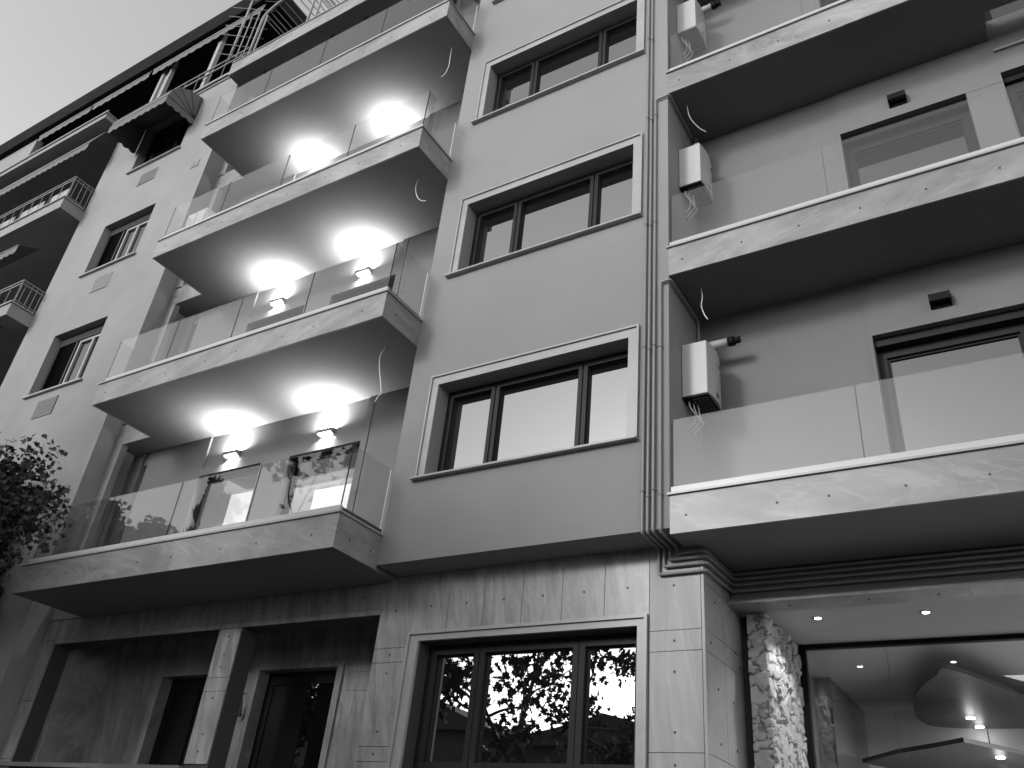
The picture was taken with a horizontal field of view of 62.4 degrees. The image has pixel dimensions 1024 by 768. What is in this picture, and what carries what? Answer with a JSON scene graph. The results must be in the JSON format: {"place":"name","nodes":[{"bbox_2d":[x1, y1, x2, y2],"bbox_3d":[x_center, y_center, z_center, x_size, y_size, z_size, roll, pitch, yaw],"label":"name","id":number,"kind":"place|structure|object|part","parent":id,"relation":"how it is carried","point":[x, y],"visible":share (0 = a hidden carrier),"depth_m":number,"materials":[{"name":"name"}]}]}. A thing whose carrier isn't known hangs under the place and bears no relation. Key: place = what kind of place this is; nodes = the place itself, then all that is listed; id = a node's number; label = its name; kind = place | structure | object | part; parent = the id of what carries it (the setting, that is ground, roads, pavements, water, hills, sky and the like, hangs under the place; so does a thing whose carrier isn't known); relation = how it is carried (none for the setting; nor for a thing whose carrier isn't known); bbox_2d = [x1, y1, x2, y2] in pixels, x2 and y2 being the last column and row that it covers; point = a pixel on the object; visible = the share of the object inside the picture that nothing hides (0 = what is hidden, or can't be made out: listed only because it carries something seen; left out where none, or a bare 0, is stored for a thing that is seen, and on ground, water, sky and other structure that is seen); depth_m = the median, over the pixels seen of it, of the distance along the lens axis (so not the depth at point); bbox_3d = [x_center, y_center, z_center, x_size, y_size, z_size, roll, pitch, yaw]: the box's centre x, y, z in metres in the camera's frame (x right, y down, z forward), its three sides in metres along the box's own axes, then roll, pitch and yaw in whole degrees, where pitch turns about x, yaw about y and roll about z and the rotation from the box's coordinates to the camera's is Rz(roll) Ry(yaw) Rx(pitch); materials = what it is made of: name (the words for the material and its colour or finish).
{"place":"outdoors","nodes":[
{"label":"outdoors","id":0,"kind":"place"},
{"bbox_2d":[0,0,343,144],"label":"sky","id":1,"kind":"structure","parent":0,"point":[53,53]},
{"label":"ground","id":2,"kind":"structure","parent":0,"visible":0},
{"bbox_2d":[0,432,73,595],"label":"street tree","id":3,"kind":"object","parent":2,"relation":"on","point":[18,508],"visible":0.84,"depth_m":12.68,"materials":[{"name":"black plant"}]},
{"bbox_2d":[0,0,306,749],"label":"neighbour building","id":4,"kind":"structure","parent":2,"relation":"on","point":[88,287],"depth_m":18.73,"materials":[{"name":"paint"}]},
{"bbox_2d":[0,244,39,267],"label":"balcony awning","id":5,"kind":"object","parent":4,"relation":"attached to","point":[13,254],"visible":1,"depth_m":20.86,"materials":[{"name":"fabric"}]},
{"bbox_2d":[0,132,104,194],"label":"balcony awning","id":6,"kind":"object","parent":4,"relation":"attached to","point":[77,150],"visible":1,"depth_m":22.10,"materials":[{"name":"fabric"}]},
{"bbox_2d":[21,325,103,399],"bbox_3d":[-8.926,-0.490,17.093,1.940,1.555,0.290,-13,-37,29],"label":"window","id":7,"kind":"structure","parent":4,"relation":"in","point":[68,366],"depth_m":17.28,"materials":[{"name":"grey metal"}]},
{"bbox_2d":[38,106,92,140],"bbox_3d":[-13.259,-7.734,25.072,2.600,0.390,0.060,-13,-37,29],"label":"balcony awning","id":8,"kind":"object","parent":4,"relation":"attached to","point":[68,121],"visible":1,"depth_m":25.01,"materials":[{"name":"fabric"}]},
{"bbox_2d":[78,213,151,277],"bbox_3d":[-8.636,-3.132,18.718,1.940,1.505,0.290,-13,-37,29],"label":"window","id":9,"kind":"structure","parent":4,"relation":"in","point":[122,243],"depth_m":18.91,"materials":[{"name":"grey metal"}]},
{"bbox_2d":[92,70,152,109],"bbox_3d":[-11.006,-8.267,23.804,2.520,0.390,0.060,-13,-37,29],"label":"balcony awning","id":10,"kind":"object","parent":4,"relation":"attached to","point":[121,90],"visible":1,"depth_m":23.77,"materials":[{"name":"fabric"}]},
{"bbox_2d":[108,87,203,153],"bbox_3d":[-8.549,-6.419,20.259,2.135,0.974,0.806,-13,-37,29],"label":"window awning","id":11,"kind":"object","parent":4,"relation":"attached to","point":[128,131],"depth_m":20.36,"materials":[{"name":"fabric"}]},
{"bbox_2d":[125,118,189,174],"bbox_3d":[-8.335,-5.875,20.406,1.940,1.615,0.290,-13,-37,29],"label":"window","id":12,"kind":"structure","parent":4,"relation":"in","point":[168,140],"depth_m":20.65,"materials":[{"name":"black glass"}]},
{"bbox_2d":[152,4,265,74],"bbox_3d":[-7.989,-8.980,22.106,4.250,0.390,0.060,-13,-37,29],"label":"balcony awning","id":13,"kind":"object","parent":4,"relation":"attached to","point":[203,42],"visible":0.95,"depth_m":22.05,"materials":[{"name":"fabric"}]},
{"bbox_2d":[0,0,1023,767],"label":"apartment building","id":14,"kind":"structure","parent":2,"relation":"on","point":[440,552],"depth_m":10.31,"materials":[{"name":"paint"}]},
{"bbox_2d":[148,678,206,765],"bbox_3d":[-4.814,6.029,11.636,1.230,3.820,0.060,-13,-37,29],"label":"entrance door","id":15,"kind":"structure","parent":14,"relation":"in","point":[178,719],"depth_m":12.42,"materials":[{"name":"black paint"}]},
{"bbox_2d":[185,207,215,226],"bbox_3d":[-6.031,-2.819,16.179,0.540,1.060,0.332,-13,-37,29],"label":"cabinet","id":16,"kind":"object","parent":14,"relation":"on","point":[200,215],"visible":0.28,"depth_m":16.23,"materials":[{"name":"white ceramic"}]},
{"bbox_3d":[-6.113,-2.898,16.066,0.500,0.980,0.010,-13,-37,29],"label":"door","id":17,"kind":"part","parent":16,"relation":"part of","materials":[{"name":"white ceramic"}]},
{"bbox_2d":[188,463,260,530],"bbox_3d":[-4.586,2.257,13.127,1.430,1.975,0.160,-13,-37,29],"label":"door","id":18,"kind":"structure","parent":14,"relation":"in","point":[251,469],"depth_m":13.67,"materials":[{"name":"metal"}]},
{"bbox_2d":[222,449,241,459],"bbox_3d":[-4.550,1.134,13.724,0.330,0.110,0.110,-13,-37,29],"label":"wall lamp","id":19,"kind":"object","parent":14,"relation":"attached to","point":[231,454],"visible":1,"depth_m":13.70,"materials":[{"name":"white"}]},
{"bbox_2d":[238,693,246,716],"bbox_3d":[-3.720,4.385,11.575,0.116,0.308,0.122,-13,-37,29],"label":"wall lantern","id":20,"kind":"object","parent":14,"relation":"attached to","point":[240,711],"depth_m":11.52,"materials":[{"name":"black metal"}]},
{"bbox_2d":[248,305,304,330],"bbox_3d":[-4.297,-0.372,14.744,1.430,1.975,0.160,-13,-37,29],"label":"door","id":21,"kind":"structure","parent":14,"relation":"in","point":[297,311],"depth_m":15.24,"materials":[{"name":"metal"}]},
{"bbox_2d":[268,297,285,307],"bbox_3d":[-4.262,-1.495,15.341,0.330,0.110,0.110,-13,-37,29],"label":"wall lamp","id":22,"kind":"object","parent":14,"relation":"attached to","point":[273,303],"visible":1,"depth_m":15.32,"materials":[{"name":"white"}]},
{"bbox_2d":[217,0,338,61],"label":"roof pergola","id":23,"kind":"object","parent":14,"relation":"on","point":[234,45],"visible":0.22,"depth_m":20.47,"materials":[{"name":"white paint"}]},
{"bbox_2d":[248,670,336,767],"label":"entrance door","id":24,"kind":"structure","parent":14,"relation":"in","point":[291,727],"depth_m":11.31,"materials":[{"name":"black paint"}]},
{"bbox_2d":[280,441,359,514],"bbox_3d":[-2.845,1.845,12.147,1.410,1.975,0.160,-13,-37,29],"label":"door","id":25,"kind":"structure","parent":14,"relation":"in","point":[347,448],"depth_m":12.68,"materials":[{"name":"metal"}]},
{"bbox_2d":[315,427,336,437],"bbox_3d":[-2.809,0.722,12.744,0.310,0.110,0.110,-13,-37,29],"label":"wall lamp","id":26,"kind":"object","parent":14,"relation":"attached to","point":[325,432],"visible":1,"depth_m":12.72,"materials":[{"name":"white"}]},
{"bbox_2d":[331,275,394,303],"bbox_3d":[-2.556,-0.784,13.764,1.410,1.975,0.160,-13,-37,29],"label":"door","id":27,"kind":"structure","parent":14,"relation":"in","point":[381,283],"depth_m":14.26,"materials":[{"name":"metal"}]},
{"bbox_2d":[354,266,372,278],"bbox_3d":[-2.521,-1.907,14.361,0.310,0.110,0.110,-13,-37,29],"label":"wall lamp","id":28,"kind":"object","parent":14,"relation":"attached to","point":[365,271],"visible":1,"depth_m":14.35,"materials":[{"name":"white"}]},
{"bbox_2d":[375,345,384,401],"bbox_3d":[-1.730,-0.150,11.147,0.154,0.909,0.022,-11,-35,25],"label":"hanging cable","id":29,"kind":"object","parent":14,"relation":"hanging from","point":[379,374],"visible":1,"depth_m":11.14,"materials":[{"name":"white plastic"}]},
{"bbox_2d":[491,0,502,4],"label":"window","id":30,"kind":"structure","parent":14,"relation":"in","point":[494,2],"depth_m":14.92,"materials":[{"name":"metal"}]},
{"bbox_2d":[387,613,648,767],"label":"window","id":31,"kind":"structure","parent":14,"relation":"in","point":[582,701],"depth_m":8.61,"materials":[{"name":"metal"}]},
{"bbox_2d":[409,324,639,481],"bbox_3d":[0.182,0.311,9.881,2.928,1.459,0.375,-13,-37,29],"label":"window","id":32,"kind":"structure","parent":14,"relation":"in","point":[593,403],"depth_m":9.94,"materials":[{"name":"metal"}]},
{"bbox_2d":[444,132,642,278],"bbox_3d":[0.470,-2.318,11.499,2.928,1.459,0.375,-13,-37,29],"label":"window","id":33,"kind":"structure","parent":14,"relation":"in","point":[611,196],"depth_m":11.58,"materials":[{"name":"metal"}]},
{"bbox_2d":[471,0,644,124],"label":"window","id":34,"kind":"structure","parent":14,"relation":"in","point":[619,43],"depth_m":13.23,"materials":[{"name":"metal"}]},
{"bbox_2d":[679,135,712,221],"bbox_3d":[2.417,-2.736,11.044,0.322,1.426,0.450,-13,-37,29],"label":"wall boiler","id":35,"kind":"object","parent":14,"relation":"attached to","point":[695,177],"depth_m":10.86,"materials":[{"name":"white metal"}]},
{"bbox_2d":[687,106,705,131],"bbox_3d":[2.469,-3.547,11.329,0.294,0.387,0.032,15,-33,-14],"label":"hanging cable","id":36,"kind":"object","parent":14,"relation":"hanging from","point":[692,120],"visible":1,"depth_m":11.29,"materials":[{"name":"white plastic"}]},
{"bbox_2d":[677,0,720,62],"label":"wall boiler","id":37,"kind":"object","parent":14,"relation":"attached to","point":[691,28],"depth_m":12.48,"materials":[{"name":"white metal"}]},
{"bbox_2d":[700,287,707,319],"bbox_3d":[2.188,-0.919,9.615,0.082,0.484,0.013,-13,-37,29],"label":"hanging cable","id":38,"kind":"object","parent":14,"relation":"hanging from","point":[701,304],"visible":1,"depth_m":9.62,"materials":[{"name":"white plastic"}]},
{"bbox_2d":[682,336,740,437],"bbox_3d":[2.220,-0.032,9.308,0.562,1.252,0.450,-13,-37,29],"label":"wall boiler","id":39,"kind":"object","parent":14,"relation":"attached to","point":[701,385],"depth_m":9.24,"materials":[{"name":"white metal"}]},
{"bbox_2d":[821,0,838,6],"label":"door","id":40,"kind":"structure","parent":14,"relation":"in","point":[823,2],"depth_m":12.24,"materials":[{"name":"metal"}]},
{"bbox_2d":[640,0,1023,592],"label":"gas pipe","id":41,"kind":"object","parent":14,"relation":"attached to","point":[642,490],"visible":1,"depth_m":8.40,"materials":[{"name":"grey metal"}]},
{"bbox_2d":[645,0,1023,586],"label":"gas pipe","id":42,"kind":"object","parent":14,"relation":"attached to","point":[652,537],"visible":1,"depth_m":8.43,"materials":[{"name":"grey metal"}]},
{"bbox_2d":[651,94,1023,580],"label":"gas pipe","id":43,"kind":"object","parent":14,"relation":"attached to","point":[656,535],"visible":0.88,"depth_m":8.42,"materials":[{"name":"grey metal"}]},
{"bbox_2d":[658,278,1023,575],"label":"gas pipe","id":44,"kind":"object","parent":14,"relation":"attached to","point":[660,493],"visible":0.98,"depth_m":8.30,"materials":[{"name":"grey metal"}]},
{"bbox_2d":[886,89,907,108],"bbox_3d":[4.729,-3.516,10.385,0.205,0.170,0.110,-13,-37,29],"label":"wall lamp","id":45,"kind":"object","parent":14,"relation":"attached to","point":[898,98],"visible":1,"depth_m":10.37,"materials":[{"name":"black metal"}]},
{"bbox_2d":[842,98,979,187],"bbox_3d":[4.731,-2.373,9.904,1.420,1.959,0.170,-13,-37,29],"label":"door","id":46,"kind":"structure","parent":14,"relation":"in","point":[945,132],"depth_m":10.25,"materials":[{"name":"glass"}]},
{"bbox_2d":[798,633,1023,767],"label":"shop window","id":47,"kind":"structure","parent":14,"relation":"in","point":[802,649],"depth_m":8.95,"materials":[{"name":"black paint"}]},
{"bbox_2d":[919,611,930,613],"bbox_3d":[3.974,2.198,8.125,0.103,0.007,0.103,-13,-37,29],"label":"downlight","id":48,"kind":"object","parent":14,"relation":"attached to","point":[924,612],"visible":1,"depth_m":8.12,"materials":[{"name":"grey metal"}]},
{"bbox_2d":[928,290,952,309],"bbox_3d":[4.440,-0.887,8.768,0.205,0.170,0.110,-13,-37,29],"label":"wall lamp","id":49,"kind":"object","parent":14,"relation":"attached to","point":[939,300],"visible":1,"depth_m":8.75,"materials":[{"name":"black paint"}]},
{"bbox_2d":[862,727,1023,767],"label":"pendant canopy","id":50,"kind":"object","parent":14,"relation":"hanging from","point":[962,752],"visible":0.91,"depth_m":10.10,"materials":[{"name":"paint"}]},
{"bbox_2d":[874,308,1023,452],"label":"door","id":51,"kind":"structure","parent":14,"relation":"in","point":[962,381],"depth_m":8.52,"materials":[{"name":"glass"}]},
{"bbox_2d":[913,664,1023,728],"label":"pendant canopy","id":52,"kind":"object","parent":14,"relation":"hanging from","point":[948,696],"visible":1,"depth_m":9.89,"materials":[{"name":"paint"}]},
{"bbox_2d":[984,0,1023,21],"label":"door","id":53,"kind":"structure","parent":14,"relation":"in","point":[1017,5],"depth_m":10.56,"materials":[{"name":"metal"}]},
{"bbox_2d":[1002,71,1023,136],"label":"door","id":54,"kind":"structure","parent":14,"relation":"in","point":[1014,83],"depth_m":9.79,"materials":[{"name":"metal"}]}
]}

